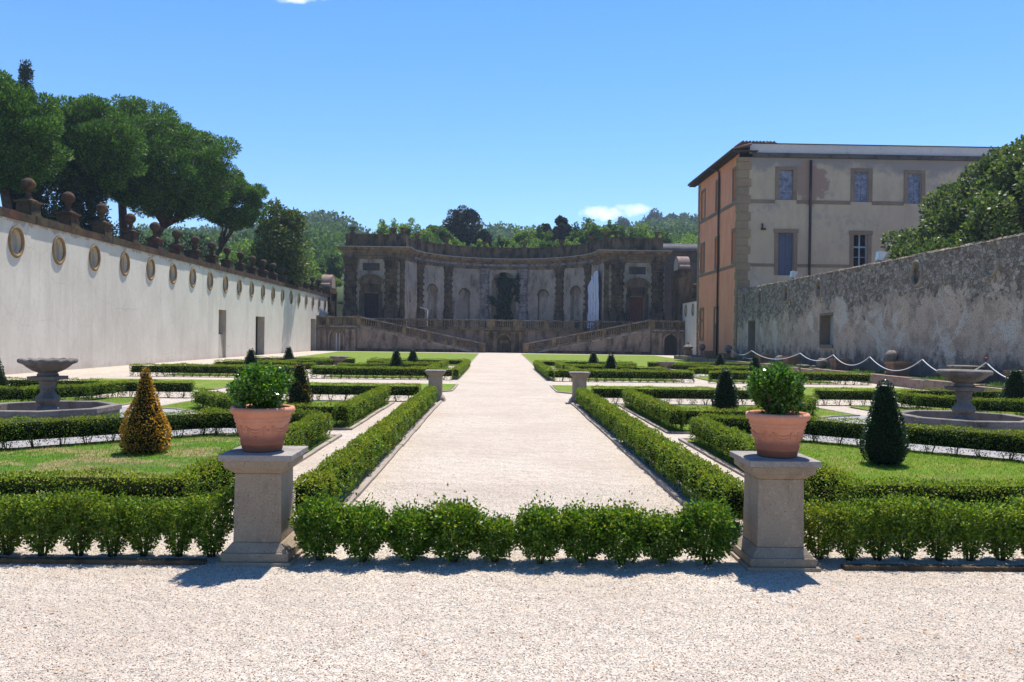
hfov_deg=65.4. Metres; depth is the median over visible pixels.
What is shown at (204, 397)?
box hedge
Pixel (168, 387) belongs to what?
box hedge
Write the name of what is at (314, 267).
broadleaf tree
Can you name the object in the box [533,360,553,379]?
box hedge
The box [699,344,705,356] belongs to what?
stone ball
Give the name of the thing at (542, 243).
broadleaf tree
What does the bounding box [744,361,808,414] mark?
box bush
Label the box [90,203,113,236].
ball finial
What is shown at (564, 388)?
lawn
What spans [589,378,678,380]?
lawn
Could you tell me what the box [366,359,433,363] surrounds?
box hedge
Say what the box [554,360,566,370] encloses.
box hedge
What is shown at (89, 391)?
box hedge
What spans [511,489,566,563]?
box shrub
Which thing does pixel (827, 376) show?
box hedge
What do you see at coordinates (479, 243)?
broadleaf tree
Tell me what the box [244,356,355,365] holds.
box hedge
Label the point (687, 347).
lidded urn
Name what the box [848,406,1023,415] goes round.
lawn
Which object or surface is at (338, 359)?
stone fountain
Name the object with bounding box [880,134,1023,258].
broadleaf tree
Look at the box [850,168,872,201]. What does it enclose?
window
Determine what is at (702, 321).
window
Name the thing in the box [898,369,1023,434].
stone fountain
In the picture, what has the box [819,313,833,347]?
window frame
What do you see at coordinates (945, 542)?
box shrub
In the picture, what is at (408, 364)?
box hedge
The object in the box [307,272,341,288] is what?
broadleaf tree
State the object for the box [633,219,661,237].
broadleaf tree
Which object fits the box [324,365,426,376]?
box hedge
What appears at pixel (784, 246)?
window
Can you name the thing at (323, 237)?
forest
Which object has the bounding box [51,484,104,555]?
box shrub
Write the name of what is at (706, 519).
box shrub
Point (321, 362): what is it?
box hedge
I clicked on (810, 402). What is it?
box hedge
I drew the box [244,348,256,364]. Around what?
cone topiary
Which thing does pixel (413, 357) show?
cone topiary
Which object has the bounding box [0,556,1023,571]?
edging
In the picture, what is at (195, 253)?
ball finial
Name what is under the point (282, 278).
ball finial
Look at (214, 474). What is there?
box hedge
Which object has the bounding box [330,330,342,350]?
door
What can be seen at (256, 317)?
door
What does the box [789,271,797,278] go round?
floodlight
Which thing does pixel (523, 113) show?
sky
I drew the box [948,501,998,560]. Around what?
box shrub
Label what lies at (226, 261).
ball finial
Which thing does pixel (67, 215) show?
ball finial
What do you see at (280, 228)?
magnolia
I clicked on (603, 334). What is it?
balustrade
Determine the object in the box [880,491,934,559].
box shrub
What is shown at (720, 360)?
cone topiary
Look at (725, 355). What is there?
stone planter
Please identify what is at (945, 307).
stone wall
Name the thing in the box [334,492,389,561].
box shrub
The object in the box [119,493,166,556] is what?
box shrub
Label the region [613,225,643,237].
broadleaf tree
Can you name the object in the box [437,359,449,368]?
box hedge
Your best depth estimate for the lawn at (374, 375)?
31.67 m
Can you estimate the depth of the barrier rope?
32.47 m
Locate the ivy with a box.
[488,272,520,326]
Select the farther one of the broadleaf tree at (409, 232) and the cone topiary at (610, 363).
the broadleaf tree at (409, 232)
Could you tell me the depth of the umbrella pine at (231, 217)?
64.71 m
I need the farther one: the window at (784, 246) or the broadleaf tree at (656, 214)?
the broadleaf tree at (656, 214)
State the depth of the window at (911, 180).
57.09 m
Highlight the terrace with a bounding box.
[381,327,626,352]
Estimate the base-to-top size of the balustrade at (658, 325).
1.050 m
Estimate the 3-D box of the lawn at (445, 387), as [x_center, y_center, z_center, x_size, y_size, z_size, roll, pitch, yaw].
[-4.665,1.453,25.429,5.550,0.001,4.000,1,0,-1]
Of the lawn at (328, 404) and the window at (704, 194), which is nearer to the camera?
the lawn at (328, 404)
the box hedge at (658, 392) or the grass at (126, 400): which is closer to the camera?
the grass at (126, 400)
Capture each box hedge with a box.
[0,380,127,402]
[0,406,321,449]
[0,466,201,524]
[5,376,103,388]
[121,379,195,397]
[129,362,294,376]
[162,362,294,374]
[175,410,333,506]
[190,387,338,426]
[213,359,315,371]
[223,359,335,366]
[225,381,420,400]
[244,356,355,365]
[293,410,408,526]
[309,365,453,379]
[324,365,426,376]
[333,384,390,427]
[337,361,435,367]
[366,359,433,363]
[370,357,465,365]
[393,385,437,433]
[426,363,440,368]
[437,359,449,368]
[453,359,470,378]
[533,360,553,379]
[539,360,631,367]
[553,368,694,382]
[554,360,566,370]
[564,364,579,370]
[567,362,636,367]
[572,364,666,370]
[575,386,628,438]
[580,368,681,380]
[590,385,757,404]
[614,413,743,534]
[622,388,687,431]
[647,361,750,369]
[669,363,769,371]
[679,394,819,431]
[688,415,862,505]
[689,365,763,376]
[697,411,1023,460]
[708,370,871,384]
[709,369,840,382]
[813,386,877,405]
[833,473,1023,521]
[892,389,1023,415]
[902,387,1002,404]
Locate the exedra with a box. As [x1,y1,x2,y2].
[337,233,671,328]
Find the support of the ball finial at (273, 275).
on the garden wall at (87, 298)
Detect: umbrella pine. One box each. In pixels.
[0,69,74,209]
[44,93,149,202]
[66,94,199,238]
[105,101,243,237]
[205,171,271,255]
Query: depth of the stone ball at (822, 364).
38.80 m
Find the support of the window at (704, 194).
in the palace
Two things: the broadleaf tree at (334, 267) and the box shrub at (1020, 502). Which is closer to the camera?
the box shrub at (1020, 502)
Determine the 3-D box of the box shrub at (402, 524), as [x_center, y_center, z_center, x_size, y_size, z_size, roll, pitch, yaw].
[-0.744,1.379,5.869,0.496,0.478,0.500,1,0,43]
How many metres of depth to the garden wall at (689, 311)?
82.86 m
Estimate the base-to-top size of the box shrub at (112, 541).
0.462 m
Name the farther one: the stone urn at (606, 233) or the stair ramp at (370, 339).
the stone urn at (606, 233)
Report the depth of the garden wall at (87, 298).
40.09 m
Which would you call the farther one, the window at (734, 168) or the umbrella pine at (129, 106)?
the umbrella pine at (129, 106)
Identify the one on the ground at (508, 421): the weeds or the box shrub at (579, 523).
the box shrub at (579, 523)
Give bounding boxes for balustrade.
[316,315,356,325]
[356,315,485,352]
[362,318,646,329]
[522,319,651,352]
[651,320,684,329]
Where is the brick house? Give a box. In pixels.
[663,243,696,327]
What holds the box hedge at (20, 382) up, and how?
on the ground at (508, 421)
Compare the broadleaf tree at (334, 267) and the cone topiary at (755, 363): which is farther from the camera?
the broadleaf tree at (334, 267)
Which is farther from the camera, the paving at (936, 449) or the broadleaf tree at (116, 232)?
the broadleaf tree at (116, 232)
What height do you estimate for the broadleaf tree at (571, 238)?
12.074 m
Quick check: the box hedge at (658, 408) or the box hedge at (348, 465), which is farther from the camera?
the box hedge at (658, 408)
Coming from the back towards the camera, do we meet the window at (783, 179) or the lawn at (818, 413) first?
the window at (783, 179)
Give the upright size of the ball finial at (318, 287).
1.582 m
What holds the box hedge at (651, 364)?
on the ground at (508, 421)
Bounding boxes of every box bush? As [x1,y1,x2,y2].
[225,361,295,408]
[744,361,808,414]
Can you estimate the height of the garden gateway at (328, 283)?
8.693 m
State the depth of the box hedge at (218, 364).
31.55 m
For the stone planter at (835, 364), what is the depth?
36.97 m
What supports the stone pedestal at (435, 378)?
on the ground at (508, 421)
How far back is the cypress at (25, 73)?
73.86 m
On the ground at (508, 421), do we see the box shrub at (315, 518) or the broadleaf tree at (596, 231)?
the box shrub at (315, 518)
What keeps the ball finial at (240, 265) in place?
on the garden wall at (87, 298)
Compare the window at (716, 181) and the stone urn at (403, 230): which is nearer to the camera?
the window at (716, 181)
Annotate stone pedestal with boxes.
[216,446,307,566]
[425,369,445,401]
[568,371,590,402]
[729,451,821,571]
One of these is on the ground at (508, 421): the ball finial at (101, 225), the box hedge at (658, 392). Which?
the box hedge at (658, 392)
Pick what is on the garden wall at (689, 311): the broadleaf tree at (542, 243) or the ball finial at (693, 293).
the ball finial at (693, 293)
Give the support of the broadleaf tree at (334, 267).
on the hills
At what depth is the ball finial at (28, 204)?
31.92 m
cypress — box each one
[10,158,61,220]
[17,58,35,95]
[49,156,110,230]
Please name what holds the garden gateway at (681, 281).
on the ground at (508, 421)
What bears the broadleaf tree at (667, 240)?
on the hills
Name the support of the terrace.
on the ground at (508, 421)
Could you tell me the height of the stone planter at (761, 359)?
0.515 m
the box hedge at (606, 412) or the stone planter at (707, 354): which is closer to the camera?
the box hedge at (606, 412)
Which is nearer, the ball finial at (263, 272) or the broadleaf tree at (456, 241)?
the ball finial at (263, 272)
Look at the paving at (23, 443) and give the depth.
12.28 m
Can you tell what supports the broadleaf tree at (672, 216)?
on the hills
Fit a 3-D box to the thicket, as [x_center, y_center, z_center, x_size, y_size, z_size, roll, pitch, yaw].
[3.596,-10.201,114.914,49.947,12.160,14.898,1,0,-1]
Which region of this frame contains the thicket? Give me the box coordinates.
[426,232,697,247]
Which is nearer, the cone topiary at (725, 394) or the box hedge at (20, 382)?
the cone topiary at (725, 394)
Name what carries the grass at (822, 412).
on the lawn at (866, 408)
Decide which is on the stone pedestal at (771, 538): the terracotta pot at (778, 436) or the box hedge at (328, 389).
the terracotta pot at (778, 436)
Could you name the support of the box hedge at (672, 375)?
on the ground at (508, 421)
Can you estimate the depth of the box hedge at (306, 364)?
36.21 m
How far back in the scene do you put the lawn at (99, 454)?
10.34 m
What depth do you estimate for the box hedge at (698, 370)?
35.74 m
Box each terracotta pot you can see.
[230,404,294,452]
[745,410,810,458]
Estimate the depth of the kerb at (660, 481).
11.78 m
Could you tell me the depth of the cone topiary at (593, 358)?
42.27 m
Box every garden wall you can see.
[0,206,328,374]
[682,297,696,354]
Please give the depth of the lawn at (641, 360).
66.37 m
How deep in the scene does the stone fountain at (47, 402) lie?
13.13 m
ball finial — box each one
[13,178,42,217]
[55,192,80,227]
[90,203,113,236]
[119,213,140,243]
[145,222,164,249]
[167,229,184,255]
[187,236,203,260]
[204,242,219,264]
[220,247,233,268]
[233,251,246,271]
[246,256,258,275]
[257,259,268,277]
[268,263,278,280]
[278,266,287,282]
[303,275,309,289]
[309,276,315,290]
[316,279,322,292]
[690,283,696,298]
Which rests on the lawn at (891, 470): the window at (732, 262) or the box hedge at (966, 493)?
the box hedge at (966, 493)
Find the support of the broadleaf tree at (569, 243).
on the hills
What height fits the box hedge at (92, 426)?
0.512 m
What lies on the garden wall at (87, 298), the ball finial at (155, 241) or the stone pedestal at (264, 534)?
the ball finial at (155, 241)
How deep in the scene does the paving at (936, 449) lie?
12.54 m
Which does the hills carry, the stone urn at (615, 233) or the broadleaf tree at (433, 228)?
the broadleaf tree at (433, 228)
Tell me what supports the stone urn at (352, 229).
on the exedra
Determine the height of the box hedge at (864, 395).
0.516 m
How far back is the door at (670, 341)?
85.66 m
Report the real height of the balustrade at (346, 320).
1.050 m
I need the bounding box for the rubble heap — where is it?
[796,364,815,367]
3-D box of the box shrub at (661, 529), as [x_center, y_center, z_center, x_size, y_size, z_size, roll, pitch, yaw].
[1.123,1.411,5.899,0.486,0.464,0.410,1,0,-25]
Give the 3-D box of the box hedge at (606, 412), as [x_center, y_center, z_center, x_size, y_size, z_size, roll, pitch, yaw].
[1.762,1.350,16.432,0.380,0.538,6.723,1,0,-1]
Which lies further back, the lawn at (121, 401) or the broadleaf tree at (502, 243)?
the broadleaf tree at (502, 243)
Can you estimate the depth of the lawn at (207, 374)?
31.66 m
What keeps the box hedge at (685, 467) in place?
on the ground at (508, 421)
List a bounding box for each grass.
[1,397,385,426]
[630,405,1019,430]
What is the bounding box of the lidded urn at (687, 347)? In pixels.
[683,342,692,355]
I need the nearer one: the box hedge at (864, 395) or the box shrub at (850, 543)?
the box shrub at (850, 543)
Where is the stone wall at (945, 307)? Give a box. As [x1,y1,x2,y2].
[737,233,1023,382]
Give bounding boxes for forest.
[133,216,697,275]
[137,209,697,238]
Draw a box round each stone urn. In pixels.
[348,227,356,232]
[390,228,397,233]
[399,227,407,233]
[588,236,595,241]
[603,231,609,236]
[612,231,619,236]
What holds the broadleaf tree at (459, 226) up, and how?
on the hills
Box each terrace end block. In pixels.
[316,325,356,350]
[650,330,685,354]
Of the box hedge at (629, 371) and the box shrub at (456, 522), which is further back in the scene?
the box hedge at (629, 371)
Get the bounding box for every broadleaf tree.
[106,216,146,245]
[160,232,220,260]
[218,237,262,271]
[290,245,320,283]
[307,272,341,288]
[309,257,327,274]
[325,251,343,285]
[374,218,402,233]
[397,217,432,240]
[420,224,437,239]
[435,225,453,243]
[442,205,483,245]
[449,237,465,245]
[470,239,488,246]
[473,229,492,246]
[491,235,517,247]
[510,226,537,246]
[530,225,553,242]
[535,239,559,246]
[541,223,552,239]
[551,214,572,244]
[563,237,579,245]
[566,217,591,243]
[583,219,610,242]
[606,219,619,237]
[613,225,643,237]
[618,216,629,229]
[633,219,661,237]
[643,208,663,222]
[660,229,672,243]
[665,212,681,220]
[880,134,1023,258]
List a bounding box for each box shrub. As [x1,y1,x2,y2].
[0,491,30,554]
[11,490,70,556]
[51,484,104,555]
[81,491,141,556]
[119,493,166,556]
[154,492,203,556]
[183,486,234,557]
[287,483,345,560]
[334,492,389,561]
[376,494,438,561]
[421,483,488,562]
[471,507,521,561]
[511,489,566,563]
[552,493,610,562]
[594,490,653,564]
[642,505,691,563]
[674,490,744,564]
[804,498,845,559]
[826,499,877,560]
[849,491,906,560]
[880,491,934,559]
[911,493,967,560]
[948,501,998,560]
[971,496,1023,560]
[1003,492,1023,556]
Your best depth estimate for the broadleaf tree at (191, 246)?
74.15 m
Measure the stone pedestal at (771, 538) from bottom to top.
0.810 m
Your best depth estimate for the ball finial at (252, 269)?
62.48 m
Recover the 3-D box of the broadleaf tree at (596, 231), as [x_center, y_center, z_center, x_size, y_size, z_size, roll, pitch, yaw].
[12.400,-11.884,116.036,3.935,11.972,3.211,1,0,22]
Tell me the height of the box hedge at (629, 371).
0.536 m
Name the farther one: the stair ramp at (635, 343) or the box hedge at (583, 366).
the stair ramp at (635, 343)
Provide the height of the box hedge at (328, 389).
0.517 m
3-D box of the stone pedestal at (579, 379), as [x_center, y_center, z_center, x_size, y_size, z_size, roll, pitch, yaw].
[1.735,1.202,20.539,0.530,0.810,0.530,1,0,-1]
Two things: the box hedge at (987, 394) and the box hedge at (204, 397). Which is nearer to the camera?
the box hedge at (204, 397)
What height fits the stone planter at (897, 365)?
0.555 m
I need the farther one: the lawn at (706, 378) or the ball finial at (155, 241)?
the ball finial at (155, 241)
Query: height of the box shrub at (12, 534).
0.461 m
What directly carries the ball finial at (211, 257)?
on the garden wall at (87, 298)
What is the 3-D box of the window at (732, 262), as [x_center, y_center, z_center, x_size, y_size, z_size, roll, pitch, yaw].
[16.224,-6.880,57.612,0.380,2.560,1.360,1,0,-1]
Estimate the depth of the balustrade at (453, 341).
84.92 m
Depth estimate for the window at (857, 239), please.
57.12 m
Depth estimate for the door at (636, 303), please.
90.74 m
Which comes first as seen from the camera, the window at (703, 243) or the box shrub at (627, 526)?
the box shrub at (627, 526)
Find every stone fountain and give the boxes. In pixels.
[0,358,121,423]
[329,356,347,365]
[657,361,674,369]
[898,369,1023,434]
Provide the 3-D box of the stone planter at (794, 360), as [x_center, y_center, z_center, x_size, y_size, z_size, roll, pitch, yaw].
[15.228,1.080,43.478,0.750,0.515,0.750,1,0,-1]
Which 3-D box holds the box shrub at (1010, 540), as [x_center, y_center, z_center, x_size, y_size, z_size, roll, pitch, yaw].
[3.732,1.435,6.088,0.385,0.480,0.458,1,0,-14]
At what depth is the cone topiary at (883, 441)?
10.46 m
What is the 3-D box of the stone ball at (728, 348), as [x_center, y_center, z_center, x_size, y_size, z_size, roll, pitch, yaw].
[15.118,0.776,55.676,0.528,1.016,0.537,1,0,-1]
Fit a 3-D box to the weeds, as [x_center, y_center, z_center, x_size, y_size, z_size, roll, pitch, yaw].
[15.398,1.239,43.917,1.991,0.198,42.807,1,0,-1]
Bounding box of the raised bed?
[688,356,1003,387]
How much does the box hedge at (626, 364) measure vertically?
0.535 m
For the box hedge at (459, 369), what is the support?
on the ground at (508, 421)
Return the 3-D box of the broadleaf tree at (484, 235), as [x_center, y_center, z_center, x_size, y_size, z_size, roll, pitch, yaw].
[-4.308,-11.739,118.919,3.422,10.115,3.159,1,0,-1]
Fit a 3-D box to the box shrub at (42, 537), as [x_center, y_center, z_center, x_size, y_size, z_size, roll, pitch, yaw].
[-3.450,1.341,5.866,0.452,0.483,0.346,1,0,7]
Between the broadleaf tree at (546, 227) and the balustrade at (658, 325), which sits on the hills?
the broadleaf tree at (546, 227)
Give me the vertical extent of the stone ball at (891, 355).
1.016 m
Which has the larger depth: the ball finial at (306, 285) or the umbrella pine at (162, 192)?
the ball finial at (306, 285)
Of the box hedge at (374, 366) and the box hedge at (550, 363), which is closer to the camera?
the box hedge at (374, 366)
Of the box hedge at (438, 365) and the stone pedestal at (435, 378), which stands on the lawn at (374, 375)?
the box hedge at (438, 365)
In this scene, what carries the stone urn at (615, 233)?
on the exedra
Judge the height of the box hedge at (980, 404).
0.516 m
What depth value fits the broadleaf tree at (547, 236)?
120.48 m
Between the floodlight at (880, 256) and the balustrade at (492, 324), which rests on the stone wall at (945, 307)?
the floodlight at (880, 256)
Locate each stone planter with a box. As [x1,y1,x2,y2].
[702,351,713,357]
[721,353,728,359]
[756,354,771,362]
[782,356,800,365]
[829,358,850,370]
[884,362,911,375]
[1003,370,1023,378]
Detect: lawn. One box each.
[0,397,132,403]
[0,434,333,524]
[80,378,232,388]
[162,401,389,427]
[166,372,310,375]
[298,351,477,365]
[307,382,455,390]
[325,375,427,377]
[523,354,700,367]
[552,385,713,392]
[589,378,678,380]
[621,404,852,431]
[686,439,1023,531]
[695,376,833,382]
[804,387,916,395]
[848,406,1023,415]
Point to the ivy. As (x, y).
(503, 303)
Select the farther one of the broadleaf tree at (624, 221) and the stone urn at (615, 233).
the broadleaf tree at (624, 221)
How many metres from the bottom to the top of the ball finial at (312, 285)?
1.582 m
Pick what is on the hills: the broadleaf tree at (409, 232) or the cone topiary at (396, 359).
the broadleaf tree at (409, 232)
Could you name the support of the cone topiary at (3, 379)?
on the lawn at (121, 401)
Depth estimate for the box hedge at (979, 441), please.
11.70 m
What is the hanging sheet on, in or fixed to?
hanging from the exedra
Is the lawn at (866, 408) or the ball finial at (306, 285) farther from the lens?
the ball finial at (306, 285)
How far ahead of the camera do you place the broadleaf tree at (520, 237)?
118.30 m
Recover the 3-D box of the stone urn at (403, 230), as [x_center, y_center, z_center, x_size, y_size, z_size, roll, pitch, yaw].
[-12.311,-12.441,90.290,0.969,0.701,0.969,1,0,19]
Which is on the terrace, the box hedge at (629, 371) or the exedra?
the exedra
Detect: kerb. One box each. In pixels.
[0,353,1020,545]
[674,355,1001,391]
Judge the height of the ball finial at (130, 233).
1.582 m
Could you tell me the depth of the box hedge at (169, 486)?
6.71 m
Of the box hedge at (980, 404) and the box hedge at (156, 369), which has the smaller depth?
the box hedge at (980, 404)
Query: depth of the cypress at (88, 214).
50.47 m
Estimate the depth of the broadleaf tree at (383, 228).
116.11 m
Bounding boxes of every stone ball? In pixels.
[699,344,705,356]
[725,345,731,358]
[775,355,782,361]
[816,358,827,368]
[885,350,898,373]
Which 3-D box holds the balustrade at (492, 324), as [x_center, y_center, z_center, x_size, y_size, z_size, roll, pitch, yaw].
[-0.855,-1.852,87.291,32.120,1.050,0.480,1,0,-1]
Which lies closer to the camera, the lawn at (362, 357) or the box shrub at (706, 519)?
the box shrub at (706, 519)
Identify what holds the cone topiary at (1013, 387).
on the lawn at (866, 408)
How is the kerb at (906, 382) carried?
on the ground at (508, 421)
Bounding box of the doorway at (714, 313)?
[713,306,718,355]
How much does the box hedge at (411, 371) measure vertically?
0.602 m
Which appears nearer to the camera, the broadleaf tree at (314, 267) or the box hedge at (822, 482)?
the box hedge at (822, 482)
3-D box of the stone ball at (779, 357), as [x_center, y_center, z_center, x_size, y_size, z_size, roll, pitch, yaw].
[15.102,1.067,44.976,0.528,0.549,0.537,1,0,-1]
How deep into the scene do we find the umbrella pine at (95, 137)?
50.41 m
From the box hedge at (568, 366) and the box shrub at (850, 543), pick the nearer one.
the box shrub at (850, 543)
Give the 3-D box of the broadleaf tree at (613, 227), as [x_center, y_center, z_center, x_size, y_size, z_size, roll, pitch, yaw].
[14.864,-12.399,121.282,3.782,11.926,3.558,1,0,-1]
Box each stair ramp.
[357,325,480,352]
[529,329,650,354]
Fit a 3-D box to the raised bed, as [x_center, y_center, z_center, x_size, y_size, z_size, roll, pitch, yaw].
[15.431,1.539,41.283,1.640,0.380,54.000,1,0,-1]
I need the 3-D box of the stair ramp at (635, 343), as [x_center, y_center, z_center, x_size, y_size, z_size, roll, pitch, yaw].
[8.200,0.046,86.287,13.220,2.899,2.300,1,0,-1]
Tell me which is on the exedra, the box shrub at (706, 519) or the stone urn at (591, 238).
the stone urn at (591, 238)
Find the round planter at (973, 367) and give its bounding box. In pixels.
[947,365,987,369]
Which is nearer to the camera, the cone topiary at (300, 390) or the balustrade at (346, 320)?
the cone topiary at (300, 390)
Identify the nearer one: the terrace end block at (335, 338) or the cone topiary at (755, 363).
the cone topiary at (755, 363)
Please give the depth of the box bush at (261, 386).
5.80 m
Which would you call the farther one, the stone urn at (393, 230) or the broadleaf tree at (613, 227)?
the broadleaf tree at (613, 227)
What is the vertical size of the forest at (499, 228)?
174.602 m
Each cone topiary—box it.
[0,358,10,388]
[118,366,171,454]
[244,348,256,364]
[283,347,294,360]
[285,362,312,405]
[388,349,402,366]
[407,349,418,362]
[587,351,598,364]
[604,353,617,370]
[710,368,739,410]
[714,353,725,366]
[747,355,760,372]
[859,379,909,465]
[998,368,1023,401]
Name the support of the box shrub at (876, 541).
on the ground at (508, 421)
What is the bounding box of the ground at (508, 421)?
[0,351,1023,681]
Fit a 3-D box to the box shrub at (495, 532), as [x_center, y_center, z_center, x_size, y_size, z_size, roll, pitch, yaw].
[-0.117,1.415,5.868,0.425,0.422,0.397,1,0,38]
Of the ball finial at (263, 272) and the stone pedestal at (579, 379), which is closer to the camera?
the stone pedestal at (579, 379)
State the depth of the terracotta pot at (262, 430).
5.77 m
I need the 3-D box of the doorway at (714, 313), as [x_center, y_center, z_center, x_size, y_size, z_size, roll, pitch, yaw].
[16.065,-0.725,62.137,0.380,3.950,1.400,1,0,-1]
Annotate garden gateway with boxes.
[321,275,337,323]
[671,256,692,327]
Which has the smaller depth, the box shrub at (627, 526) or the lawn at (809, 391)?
the box shrub at (627, 526)
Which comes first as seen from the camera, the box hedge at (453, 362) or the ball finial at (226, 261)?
the box hedge at (453, 362)
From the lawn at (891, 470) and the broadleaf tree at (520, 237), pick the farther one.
the broadleaf tree at (520, 237)
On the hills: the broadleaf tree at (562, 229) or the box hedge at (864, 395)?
the broadleaf tree at (562, 229)
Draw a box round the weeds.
[691,354,1003,385]
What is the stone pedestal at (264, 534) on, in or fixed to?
on the ground at (508, 421)
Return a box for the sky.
[0,0,1023,235]
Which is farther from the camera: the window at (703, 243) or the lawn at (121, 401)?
the window at (703, 243)
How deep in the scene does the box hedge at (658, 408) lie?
15.57 m
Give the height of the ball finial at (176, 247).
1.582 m
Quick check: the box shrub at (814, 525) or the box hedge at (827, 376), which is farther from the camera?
the box hedge at (827, 376)
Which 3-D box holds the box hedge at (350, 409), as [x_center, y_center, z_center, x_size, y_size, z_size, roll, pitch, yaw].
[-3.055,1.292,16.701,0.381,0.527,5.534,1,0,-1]
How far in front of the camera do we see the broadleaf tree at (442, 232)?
116.27 m
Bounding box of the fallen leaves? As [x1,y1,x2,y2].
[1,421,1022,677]
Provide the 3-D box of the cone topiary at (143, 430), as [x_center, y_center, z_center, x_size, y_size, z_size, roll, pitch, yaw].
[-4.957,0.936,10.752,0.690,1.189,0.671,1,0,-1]
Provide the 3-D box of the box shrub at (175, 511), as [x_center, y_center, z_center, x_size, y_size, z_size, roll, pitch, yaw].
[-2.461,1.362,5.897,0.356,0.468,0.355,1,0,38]
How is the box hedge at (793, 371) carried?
on the ground at (508, 421)
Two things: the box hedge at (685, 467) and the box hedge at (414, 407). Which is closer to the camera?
the box hedge at (685, 467)
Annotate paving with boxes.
[0,407,236,447]
[739,415,1023,460]
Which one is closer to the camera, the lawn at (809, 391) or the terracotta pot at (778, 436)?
the terracotta pot at (778, 436)
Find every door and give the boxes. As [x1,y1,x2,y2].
[255,317,257,354]
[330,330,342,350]
[630,297,642,328]
[664,335,676,354]
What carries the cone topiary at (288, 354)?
on the lawn
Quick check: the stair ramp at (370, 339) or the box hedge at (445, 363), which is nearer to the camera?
the box hedge at (445, 363)
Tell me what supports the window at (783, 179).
in the palace
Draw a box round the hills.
[220,262,343,303]
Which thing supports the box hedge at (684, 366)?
on the ground at (508, 421)
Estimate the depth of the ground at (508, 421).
5.00 m
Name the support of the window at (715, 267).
in the palace
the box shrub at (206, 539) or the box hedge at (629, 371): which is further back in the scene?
the box hedge at (629, 371)
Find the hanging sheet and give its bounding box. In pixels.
[587,271,598,327]
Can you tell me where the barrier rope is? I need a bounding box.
[730,349,1023,381]
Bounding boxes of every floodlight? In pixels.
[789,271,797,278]
[875,251,886,261]
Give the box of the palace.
[688,140,1014,358]
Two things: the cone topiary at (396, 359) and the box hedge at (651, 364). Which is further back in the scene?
the box hedge at (651, 364)
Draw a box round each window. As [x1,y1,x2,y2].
[699,308,703,340]
[700,242,704,273]
[701,188,705,221]
[714,235,719,269]
[715,177,720,213]
[731,228,736,263]
[732,166,737,203]
[774,229,798,274]
[775,166,796,199]
[849,231,872,266]
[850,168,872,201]
[904,170,925,203]
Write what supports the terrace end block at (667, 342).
on the ground at (508, 421)
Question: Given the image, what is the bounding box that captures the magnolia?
[248,197,311,286]
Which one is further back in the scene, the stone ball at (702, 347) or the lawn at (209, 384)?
the stone ball at (702, 347)
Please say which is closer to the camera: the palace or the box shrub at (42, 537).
the box shrub at (42, 537)

